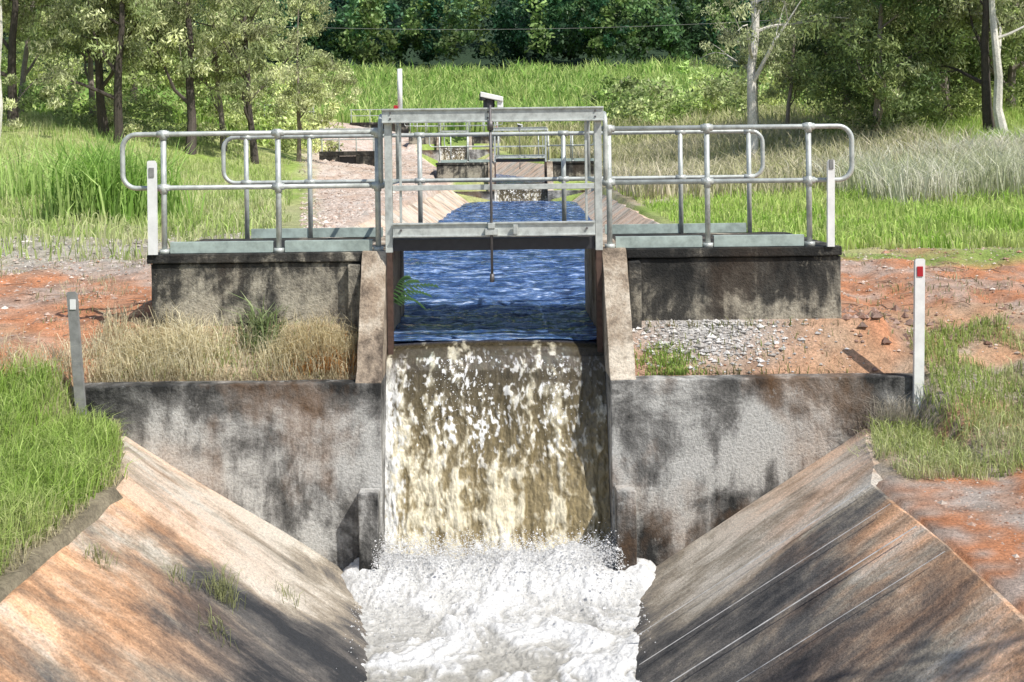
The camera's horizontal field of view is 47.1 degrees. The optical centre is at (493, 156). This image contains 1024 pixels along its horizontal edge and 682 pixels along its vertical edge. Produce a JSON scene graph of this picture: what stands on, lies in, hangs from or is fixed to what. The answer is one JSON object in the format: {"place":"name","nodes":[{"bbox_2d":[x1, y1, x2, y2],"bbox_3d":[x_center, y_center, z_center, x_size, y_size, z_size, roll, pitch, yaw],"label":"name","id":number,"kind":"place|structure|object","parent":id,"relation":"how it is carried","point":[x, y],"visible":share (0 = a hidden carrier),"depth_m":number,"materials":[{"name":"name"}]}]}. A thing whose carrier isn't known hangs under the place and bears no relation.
{"place":"outdoors","nodes":[
{"label":"outdoors","id":0,"kind":"place"},
{"bbox_2d":[299,140,436,227],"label":"gravel","id":1,"kind":"structure","parent":0,"point":[328,220],"depth_m":25.60,"materials":[{"name":"beige gravel"}]},
{"bbox_2d":[440,147,466,161],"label":"waterfall","id":2,"kind":"structure","parent":0,"point":[459,153],"depth_m":74.72,"materials":[{"name":"liquid"}]},
{"bbox_2d":[394,200,596,340],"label":"canal water","id":3,"kind":"structure","parent":0,"point":[534,294],"depth_m":13.74,"materials":[{"name":"blue liquid"}]},
{"bbox_2d":[385,338,611,559],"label":"waterfall","id":4,"kind":"structure","parent":3,"relation":"in","point":[514,464],"depth_m":9.64,"materials":[{"name":"liquid"}]},
{"bbox_2d":[495,189,546,201],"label":"waterfall","id":5,"kind":"structure","parent":3,"relation":"in","point":[523,195],"depth_m":40.74,"materials":[{"name":"liquid"}]},
{"bbox_2d":[0,0,1023,614],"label":"ground","id":6,"kind":"structure","parent":0,"point":[982,554],"depth_m":10.44,"materials":[{"name":"soil"}]},
{"bbox_2d":[0,0,2,135],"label":"gum tree","id":7,"kind":"object","parent":6,"relation":"on","point":[1,101],"visible":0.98,"depth_m":34.91,"materials":[{"name":"white plant"}]},
{"bbox_2d":[1,0,45,125],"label":"gum tree","id":8,"kind":"object","parent":6,"relation":"on","point":[15,22],"visible":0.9,"depth_m":39.82,"materials":[{"name":"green plant"}]},
{"bbox_2d":[3,0,84,114],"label":"gum tree","id":9,"kind":"object","parent":6,"relation":"on","point":[25,71],"visible":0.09,"depth_m":45.95,"materials":[{"name":"green plant"}]},
{"bbox_2d":[2,0,125,117],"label":"gum tree","id":10,"kind":"object","parent":6,"relation":"on","point":[90,76],"visible":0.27,"depth_m":43.02,"materials":[{"name":"green plant"}]},
{"bbox_2d":[0,347,145,575],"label":"grass","id":11,"kind":"structure","parent":6,"relation":"on","point":[55,441],"depth_m":7.87,"materials":[{"name":"green plant"}]},
{"bbox_2d":[66,292,86,418],"bbox_3d":[-3.289,1.705,9.313,0.158,1.270,0.043,-1,0,0],"label":"marker post","id":12,"kind":"object","parent":6,"relation":"on","point":[75,343],"visible":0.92,"depth_m":9.30,"materials":[{"name":"white paint"}]},
{"bbox_2d":[2,0,169,144],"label":"gum tree","id":13,"kind":"object","parent":6,"relation":"on","point":[87,28],"visible":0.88,"depth_m":38.73,"materials":[{"name":"green plant"}]},
{"bbox_2d":[36,0,173,136],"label":"gum tree","id":14,"kind":"object","parent":6,"relation":"on","point":[145,7],"visible":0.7,"depth_m":39.61,"materials":[{"name":"green plant"}]},
{"bbox_2d":[0,121,229,225],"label":"tall cane grass","id":15,"kind":"structure","parent":6,"relation":"on","point":[92,182],"depth_m":19.93,"materials":[{"name":"green plant"}]},
{"bbox_2d":[1,231,242,277],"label":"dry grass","id":16,"kind":"structure","parent":6,"relation":"on","point":[66,243],"depth_m":14.42,"materials":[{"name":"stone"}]},
{"bbox_2d":[1,76,243,149],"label":"shrub thicket","id":17,"kind":"object","parent":6,"relation":"on","point":[27,99],"visible":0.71,"depth_m":42.41,"materials":[{"name":"green plant"}]},
{"bbox_2d":[91,0,196,111],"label":"gum tree","id":18,"kind":"object","parent":6,"relation":"on","point":[136,87],"visible":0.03,"depth_m":51.97,"materials":[{"name":"green plant"}]},
{"bbox_2d":[0,108,294,261],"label":"grass","id":19,"kind":"structure","parent":6,"relation":"on","point":[259,219],"depth_m":21.72,"materials":[{"name":"green plant"}]},
{"bbox_2d":[24,97,285,147],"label":"grass","id":20,"kind":"structure","parent":6,"relation":"on","point":[200,118],"depth_m":51.44,"materials":[{"name":"green plant"}]},
{"bbox_2d":[1,1,350,153],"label":"shrub thicket","id":21,"kind":"object","parent":6,"relation":"on","point":[290,123],"visible":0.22,"depth_m":52.86,"materials":[{"name":"green plant"}]},
{"bbox_2d":[0,302,366,413],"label":"dry grass tussock","id":22,"kind":"object","parent":6,"relation":"on","point":[139,346],"visible":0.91,"depth_m":9.70,"materials":[{"name":"beige plant"}]},
{"bbox_2d":[131,0,268,150],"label":"gum tree","id":23,"kind":"object","parent":6,"relation":"on","point":[219,77],"visible":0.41,"depth_m":41.74,"materials":[{"name":"green plant"}]},
{"bbox_2d":[84,0,331,154],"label":"gum tree","id":24,"kind":"object","parent":6,"relation":"on","point":[149,63],"visible":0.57,"depth_m":39.90,"materials":[{"name":"green plant"}]},
{"bbox_2d":[89,365,356,382],"bbox_3d":[-2.224,1.787,9.569,2.312,0.189,0.345,-1,0,0],"label":"dry grass tussock","id":25,"kind":"object","parent":6,"relation":"on","point":[263,377],"visible":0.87,"depth_m":9.57,"materials":[{"name":"beige plant"}]},
{"bbox_2d":[71,379,384,568],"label":"wing wall","id":26,"kind":"structure","parent":6,"relation":"on","point":[301,461],"depth_m":9.36,"materials":[{"name":"concrete"}]},
{"bbox_2d":[181,0,295,125],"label":"gum tree","id":27,"kind":"object","parent":6,"relation":"on","point":[264,21],"visible":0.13,"depth_m":55.25,"materials":[{"name":"green plant"}]},
{"bbox_2d":[168,0,321,163],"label":"gum tree","id":28,"kind":"object","parent":6,"relation":"on","point":[248,94],"visible":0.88,"depth_m":40.12,"materials":[{"name":"green plant"}]},
{"bbox_2d":[151,261,361,326],"bbox_3d":[-2.011,1.417,10.965,1.810,1.025,1.872,-1,0,0],"label":"deck abutment","id":29,"kind":"object","parent":6,"relation":"on","point":[191,289],"visible":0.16,"depth_m":10.03,"materials":[{"name":"concrete"}]},
{"bbox_2d":[147,237,375,263],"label":"deck slab","id":30,"kind":"structure","parent":29,"relation":"on","point":[339,256],"depth_m":10.00,"materials":[{"name":"concrete"}]},
{"bbox_2d":[147,161,157,254],"bbox_3d":[-2.895,0.435,9.989,0.075,0.800,0.043,-1,0,0],"label":"marker post","id":31,"kind":"object","parent":30,"relation":"on","point":[152,207],"visible":1,"depth_m":9.97,"materials":[{"name":"white paint"}]},
{"bbox_2d":[120,114,398,253],"bbox_3d":[-1.617,0.229,10.413,2.892,1.181,1.453,-1,0,-39],"label":"handrail","id":32,"kind":"object","parent":30,"relation":"on","point":[377,185],"visible":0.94,"depth_m":10.04,"materials":[{"name":"metal"}]},
{"bbox_2d":[221,130,764,238],"bbox_3d":[0.003,0.273,11.860,5.482,1.054,0.057,-1,0,0],"label":"handrail","id":33,"kind":"object","parent":30,"relation":"on","point":[681,227],"visible":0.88,"depth_m":11.84,"materials":[{"name":"metal"}]},
{"bbox_2d":[348,264,360,333],"bbox_3d":[-1.170,1.266,9.975,0.115,0.707,0.091,-1,0,0],"label":"pilaster","id":34,"kind":"object","parent":29,"relation":"attached to","point":[354,276],"visible":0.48,"depth_m":9.93,"materials":[{"name":"concrete"}]},
{"bbox_2d":[224,292,314,352],"bbox_3d":[-1.984,1.384,9.864,0.844,0.544,0.732,-1,0,24],"label":"spiky plant","id":35,"kind":"object","parent":6,"relation":"on","point":[263,322],"visible":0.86,"depth_m":9.83,"materials":[{"name":"green plant"}]},
{"bbox_2d":[260,0,362,161],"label":"gum tree","id":36,"kind":"object","parent":6,"relation":"on","point":[316,94],"visible":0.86,"depth_m":45.54,"materials":[{"name":"green plant"}]},
{"bbox_2d":[272,327,356,375],"bbox_3d":[-1.440,1.592,9.776,0.825,0.416,0.638,-1,0,0],"label":"dry grass tussock","id":37,"kind":"object","parent":6,"relation":"on","point":[320,367],"visible":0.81,"depth_m":9.62,"materials":[{"name":"beige plant"}]},
{"bbox_2d":[319,128,374,165],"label":"concrete culvert","id":38,"kind":"object","parent":6,"relation":"on","point":[359,157],"visible":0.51,"depth_m":50.00,"materials":[{"name":"concrete"}]},
{"bbox_2d":[358,488,380,570],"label":"nib wall","id":39,"kind":"structure","parent":6,"relation":"on","point":[369,513],"depth_m":9.16,"materials":[{"name":"concrete"}]},
{"bbox_2d":[350,109,408,132],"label":"concrete culvert","id":40,"kind":"object","parent":6,"relation":"on","point":[404,129],"visible":0.37,"depth_m":88.00,"materials":[{"name":"concrete"}]},
{"bbox_2d":[382,373,385,534],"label":"channel side wall","id":41,"kind":"structure","parent":6,"relation":"on","point":[384,401],"depth_m":9.57,"materials":[{"name":"concrete"}]},
{"bbox_2d":[355,236,404,382],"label":"sloped buttress","id":42,"kind":"structure","parent":41,"relation":"on","point":[372,348],"depth_m":9.75,"materials":[{"name":"concrete"}]},
{"bbox_2d":[393,273,438,308],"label":"fern plant","id":43,"kind":"object","parent":42,"relation":"attached to","point":[401,297],"visible":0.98,"depth_m":9.97,"materials":[{"name":"green plant"}]},
{"bbox_2d":[381,69,603,354],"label":"sluice gate","id":44,"kind":"structure","parent":42,"relation":"attached to","point":[489,113],"depth_m":9.90,"materials":[{"name":"metal"}]},
{"bbox_2d":[393,235,594,249],"bbox_3d":[0.009,0.750,11.025,1.824,0.100,1.750,-1,0,0],"label":"deck span","id":45,"kind":"object","parent":42,"relation":"on","point":[489,237],"visible":0.02,"depth_m":10.19,"materials":[{"name":"concrete"}]},
{"bbox_2d":[436,165,484,177],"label":"deck abutment","id":46,"kind":"object","parent":6,"relation":"on","point":[460,171],"visible":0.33,"depth_m":41.03,"materials":[{"name":"concrete"}]},
{"bbox_2d":[436,162,487,164],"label":"deck slab","id":47,"kind":"structure","parent":46,"relation":"on","point":[475,163],"depth_m":41.00,"materials":[{"name":"concrete"}]},
{"bbox_2d":[429,130,493,162],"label":"handrail","id":48,"kind":"object","parent":47,"relation":"on","point":[458,161],"visible":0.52,"depth_m":41.04,"materials":[{"name":"metal"}]},
{"bbox_2d":[444,135,593,160],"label":"handrail","id":49,"kind":"object","parent":47,"relation":"on","point":[498,148],"visible":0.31,"depth_m":42.84,"materials":[{"name":"metal"}]},
{"bbox_2d":[2,0,929,69],"bbox_3d":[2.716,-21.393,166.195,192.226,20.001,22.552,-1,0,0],"label":"distant forest","id":50,"kind":"object","parent":6,"relation":"on","point":[346,42],"visible":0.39,"depth_m":163.47,"materials":[{"name":"green plant"}]},
{"bbox_2d":[453,191,494,200],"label":"wing wall","id":51,"kind":"structure","parent":6,"relation":"on","point":[483,194],"depth_m":40.35,"materials":[{"name":"concrete"}]},
{"bbox_2d":[416,152,544,183],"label":"canal lining","id":52,"kind":"object","parent":6,"relation":"on","point":[528,169],"visible":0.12,"depth_m":57.39,"materials":[{"name":"concrete"}]},
{"bbox_2d":[469,149,493,159],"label":"wing wall","id":53,"kind":"structure","parent":6,"relation":"on","point":[476,153],"depth_m":74.36,"materials":[{"name":"concrete"}]},
{"bbox_2d":[322,189,659,237],"bbox_3d":[0.437,1.775,25.776,5.316,1.526,27.933,-1,0,2],"label":"canal lining","id":54,"kind":"object","parent":6,"relation":"on","point":[439,206],"visible":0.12,"depth_m":27.80,"materials":[{"name":"concrete"}]},
{"bbox_2d":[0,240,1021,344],"bbox_3d":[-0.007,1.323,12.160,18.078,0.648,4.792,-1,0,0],"label":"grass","id":55,"kind":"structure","parent":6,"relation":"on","point":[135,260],"depth_m":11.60,"materials":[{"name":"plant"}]},
{"bbox_2d":[0,428,1023,681],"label":"canal lining","id":56,"kind":"object","parent":6,"relation":"on","point":[836,564],"visible":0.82,"depth_m":7.07,"materials":[{"name":"concrete"}]},
{"bbox_2d":[76,530,120,571],"bbox_3d":[-2.264,2.281,6.817,0.292,0.232,0.288,-1,0,41],"label":"weed","id":57,"kind":"object","parent":56,"relation":"on","point":[100,556],"visible":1,"depth_m":6.79,"materials":[{"name":"green plant"}]},
{"bbox_2d":[154,562,209,592],"bbox_3d":[-1.904,2.565,7.183,0.258,0.223,0.299,-1,0,33],"label":"weed","id":58,"kind":"object","parent":56,"relation":"on","point":[173,572],"visible":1,"depth_m":7.20,"materials":[{"name":"green plant"}]},
{"bbox_2d":[198,606,238,650],"bbox_3d":[-1.653,2.778,6.899,0.343,0.255,0.264,-1,0,44],"label":"weed","id":59,"kind":"object","parent":56,"relation":"on","point":[211,626],"visible":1,"depth_m":6.91,"materials":[{"name":"green plant"}]},
{"bbox_2d":[185,556,261,613],"bbox_3d":[-1.696,2.666,7.368,0.495,0.366,0.504,-1,0,-25],"label":"weed","id":60,"kind":"object","parent":56,"relation":"on","point":[219,591],"visible":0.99,"depth_m":7.34,"materials":[{"name":"green plant"}]},
{"bbox_2d":[341,541,655,681],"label":"foaming water","id":61,"kind":"structure","parent":56,"relation":"in","point":[522,660],"depth_m":8.43,"materials":[{"name":"liquid"}]},
{"bbox_2d":[336,358,655,680],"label":"water spray","id":62,"kind":"object","parent":61,"relation":"on","point":[451,551],"visible":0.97,"depth_m":9.11,"materials":[{"name":"liquid"}]},
{"bbox_2d":[3,255,1023,334],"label":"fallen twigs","id":63,"kind":"object","parent":6,"relation":"on","point":[842,303],"visible":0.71,"depth_m":11.32,"materials":[{"name":"brown wood"}]},
{"bbox_2d":[255,16,825,29],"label":"power line","id":64,"kind":"object","parent":6,"relation":"on","point":[550,28],"visible":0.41,"depth_m":149.98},
{"bbox_2d":[548,190,584,200],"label":"wing wall","id":65,"kind":"structure","parent":6,"relation":"on","point":[553,194],"depth_m":40.35,"materials":[{"name":"concrete"}]},
{"bbox_2d":[556,163,602,176],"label":"deck abutment","id":66,"kind":"object","parent":6,"relation":"on","point":[576,170],"visible":0.1,"depth_m":41.03,"materials":[{"name":"concrete"}]},
{"bbox_2d":[552,161,593,163],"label":"deck slab","id":67,"kind":"structure","parent":66,"relation":"on","point":[567,162],"depth_m":41.00,"materials":[{"name":"concrete"}]},
{"bbox_2d":[547,128,602,160],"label":"handrail","id":68,"kind":"object","parent":67,"relation":"on","point":[576,159],"visible":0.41,"depth_m":41.05,"materials":[{"name":"metal"}]},
{"bbox_2d":[605,371,610,521],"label":"channel side wall","id":69,"kind":"structure","parent":6,"relation":"on","point":[607,397],"depth_m":9.58,"materials":[{"name":"concrete"}]},
{"bbox_2d":[585,233,635,380],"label":"sloped buttress","id":70,"kind":"structure","parent":69,"relation":"on","point":[618,347],"depth_m":9.76,"materials":[{"name":"concrete"}]},
{"bbox_2d":[614,484,636,570],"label":"nib wall","id":71,"kind":"structure","parent":6,"relation":"on","point":[625,518],"depth_m":9.16,"materials":[{"name":"concrete"}]},
{"bbox_2d":[634,339,716,375],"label":"grass","id":72,"kind":"structure","parent":6,"relation":"on","point":[680,371],"depth_m":9.65,"materials":[{"name":"green plant"}]},
{"bbox_2d":[578,46,784,125],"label":"shrub thicket","id":73,"kind":"object","parent":6,"relation":"on","point":[620,109],"visible":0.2,"depth_m":92.89,"materials":[{"name":"green plant"}]},
{"bbox_2d":[625,66,764,125],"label":"shrub thicket","id":74,"kind":"object","parent":6,"relation":"on","point":[702,97],"visible":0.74,"depth_m":77.47,"materials":[{"name":"green plant"}]},
{"bbox_2d":[493,94,971,159],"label":"grass","id":75,"kind":"structure","parent":6,"relation":"on","point":[696,118],"depth_m":71.07,"materials":[{"name":"plant"}]},
{"bbox_2d":[627,255,841,320],"bbox_3d":[2.074,1.368,10.965,1.811,1.029,1.872,-1,0,0],"label":"deck abutment","id":76,"kind":"object","parent":6,"relation":"on","point":[743,288],"visible":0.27,"depth_m":10.03,"materials":[{"name":"concrete"}]},
{"bbox_2d":[627,260,641,329],"bbox_3d":[1.200,1.235,9.975,0.115,0.701,0.091,-1,0,0],"label":"pilaster","id":77,"kind":"object","parent":76,"relation":"attached to","point":[634,276],"visible":0.55,"depth_m":9.93,"materials":[{"name":"concrete"}]},
{"bbox_2d":[606,232,841,257],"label":"deck slab","id":78,"kind":"structure","parent":76,"relation":"on","point":[820,248],"depth_m":10.00,"materials":[{"name":"concrete"}]},
{"bbox_2d":[587,111,854,247],"bbox_3d":[1.568,0.190,10.434,2.815,1.181,1.427,-1,0,40],"label":"handrail","id":79,"kind":"object","parent":78,"relation":"on","point":[808,180],"visible":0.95,"depth_m":10.04,"materials":[{"name":"metal"}]},
{"bbox_2d":[827,159,834,246],"bbox_3d":[2.870,0.395,9.989,0.070,0.740,0.043,-1,0,0],"label":"marker post","id":80,"kind":"object","parent":78,"relation":"on","point":[830,202],"visible":1,"depth_m":9.97,"materials":[{"name":"white paint"}]},
{"bbox_2d":[632,318,848,373],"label":"white gravel","id":81,"kind":"structure","parent":6,"relation":"on","point":[710,339],"depth_m":9.83,"materials":[{"name":"grey gravel"}]},
{"bbox_2d":[687,0,802,124],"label":"gum tree","id":82,"kind":"object","parent":6,"relation":"on","point":[715,61],"visible":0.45,"depth_m":47.78,"materials":[{"name":"green plant"}]},
{"bbox_2d":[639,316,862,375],"bbox_3d":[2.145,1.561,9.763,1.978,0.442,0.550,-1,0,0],"label":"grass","id":83,"kind":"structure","parent":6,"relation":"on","point":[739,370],"depth_m":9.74,"materials":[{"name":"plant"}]},
{"bbox_2d":[609,373,912,565],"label":"wing wall","id":84,"kind":"structure","parent":6,"relation":"on","point":[693,458],"depth_m":9.36,"materials":[{"name":"concrete"}]},
{"bbox_2d":[733,0,834,133],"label":"gum tree","id":85,"kind":"object","parent":6,"relation":"on","point":[782,67],"visible":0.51,"depth_m":44.22,"materials":[{"name":"green plant"}]},
{"bbox_2d":[715,0,910,155],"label":"gum tree","id":86,"kind":"object","parent":6,"relation":"on","point":[753,74],"visible":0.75,"depth_m":37.77,"materials":[{"name":"green plant"}]},
{"bbox_2d":[613,99,1023,250],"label":"grass","id":87,"kind":"structure","parent":6,"relation":"on","point":[993,214],"depth_m":18.88,"materials":[{"name":"green plant"}]},
{"bbox_2d":[760,0,943,115],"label":"broadleaf tree","id":88,"kind":"object","parent":6,"relation":"on","point":[824,56],"visible":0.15,"depth_m":45.22,"materials":[{"name":"green plant"}]},
{"bbox_2d":[729,0,1023,120],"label":"shrub thicket","id":89,"kind":"object","parent":6,"relation":"on","point":[775,99],"visible":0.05,"depth_m":56.02,"materials":[{"name":"green plant"}]},
{"bbox_2d":[783,0,991,142],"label":"broadleaf tree","id":90,"kind":"object","parent":6,"relation":"on","point":[880,71],"visible":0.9,"depth_m":36.46,"materials":[{"name":"green plant"}]},
{"bbox_2d":[833,359,949,442],"bbox_3d":[3.115,1.967,9.262,0.899,0.785,0.706,-1,0,28],"label":"dry grass tussock","id":91,"kind":"object","parent":6,"relation":"on","point":[890,415],"visible":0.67,"depth_m":9.18,"materials":[{"name":"beige plant"}]},
{"bbox_2d":[779,122,1023,205],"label":"feathery grass","id":92,"kind":"structure","parent":6,"relation":"on","point":[1002,168],"depth_m":23.40,"materials":[{"name":"beige plant"}]},
{"bbox_2d":[800,57,1023,147],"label":"shrub thicket","id":93,"kind":"object","parent":6,"relation":"on","point":[953,100],"visible":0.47,"depth_m":40.11,"materials":[{"name":"green plant"}]},
{"bbox_2d":[912,259,924,421],"bbox_3d":[3.374,1.534,9.313,0.108,1.450,0.043,-1,0,0],"label":"marker post","id":94,"kind":"object","parent":6,"relation":"on","point":[919,319],"visible":0.91,"depth_m":9.30,"materials":[{"name":"white paint"}]},
{"bbox_2d":[822,0,1023,120],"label":"broadleaf tree","id":95,"kind":"object","parent":6,"relation":"on","point":[1007,60],"visible":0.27,"depth_m":39.98,"materials":[{"name":"green plant"}]},
{"bbox_2d":[841,304,1014,371],"bbox_3d":[3.756,1.530,10.150,1.599,0.464,1.199,-1,0,0],"label":"rubble","id":96,"kind":"object","parent":6,"relation":"on","point":[875,313],"visible":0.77,"depth_m":10.04,"materials":[{"name":"stone"}]},
{"bbox_2d":[846,309,1023,480],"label":"grass","id":97,"kind":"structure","parent":6,"relation":"on","point":[912,437],"depth_m":8.72,"materials":[{"name":"green plant"}]},
{"bbox_2d":[886,0,1023,132],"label":"gum tree","id":98,"kind":"object","parent":6,"relation":"on","point":[985,80],"visible":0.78,"depth_m":35.37,"materials":[{"name":"green plant"}]},
{"bbox_2d":[909,0,1023,133],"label":"gum tree","id":99,"kind":"object","parent":6,"relation":"on","point":[998,113],"visible":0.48,"depth_m":34.52,"materials":[{"name":"white plant"}]},
{"bbox_2d":[927,0,1023,106],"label":"broadleaf tree","id":100,"kind":"object","parent":6,"relation":"on","point":[1011,75],"visible":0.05,"depth_m":41.80,"materials":[{"name":"green plant"}]},
{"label":"channel side wall","id":101,"kind":"object","parent":6,"relation":"on","visible":0},
{"bbox_2d":[488,162,494,190],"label":"sloped buttress","id":102,"kind":"structure","parent":101,"relation":"on","point":[492,173],"depth_m":40.77,"materials":[{"name":"concrete"}]},
{"bbox_2d":[493,122,546,183],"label":"sluice gate","id":103,"kind":"structure","parent":102,"relation":"attached to","point":[520,127],"depth_m":40.90,"materials":[{"name":"metal"}]},
{"bbox_2d":[0,246,1023,381],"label":"gravel","id":104,"kind":"structure","parent":0,"point":[757,358],"depth_m":11.52,"materials":[{"name":"brown gravel"}]},
{"bbox_2d":[284,54,1017,132],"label":"sugar cane field","id":105,"kind":"structure","parent":0,"point":[448,86],"depth_m":127.06,"materials":[{"name":"green plant"}]},
{"bbox_2d":[553,105,1023,199],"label":"seeding grass","id":106,"kind":"structure","parent":0,"point":[658,157],"depth_m":34.44,"materials":[{"name":"beige plant"}]},
{"bbox_2d":[874,373,1023,564],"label":"gravel","id":107,"kind":"structure","parent":0,"point":[941,502],"depth_m":7.29,"materials":[{"name":"stone"}]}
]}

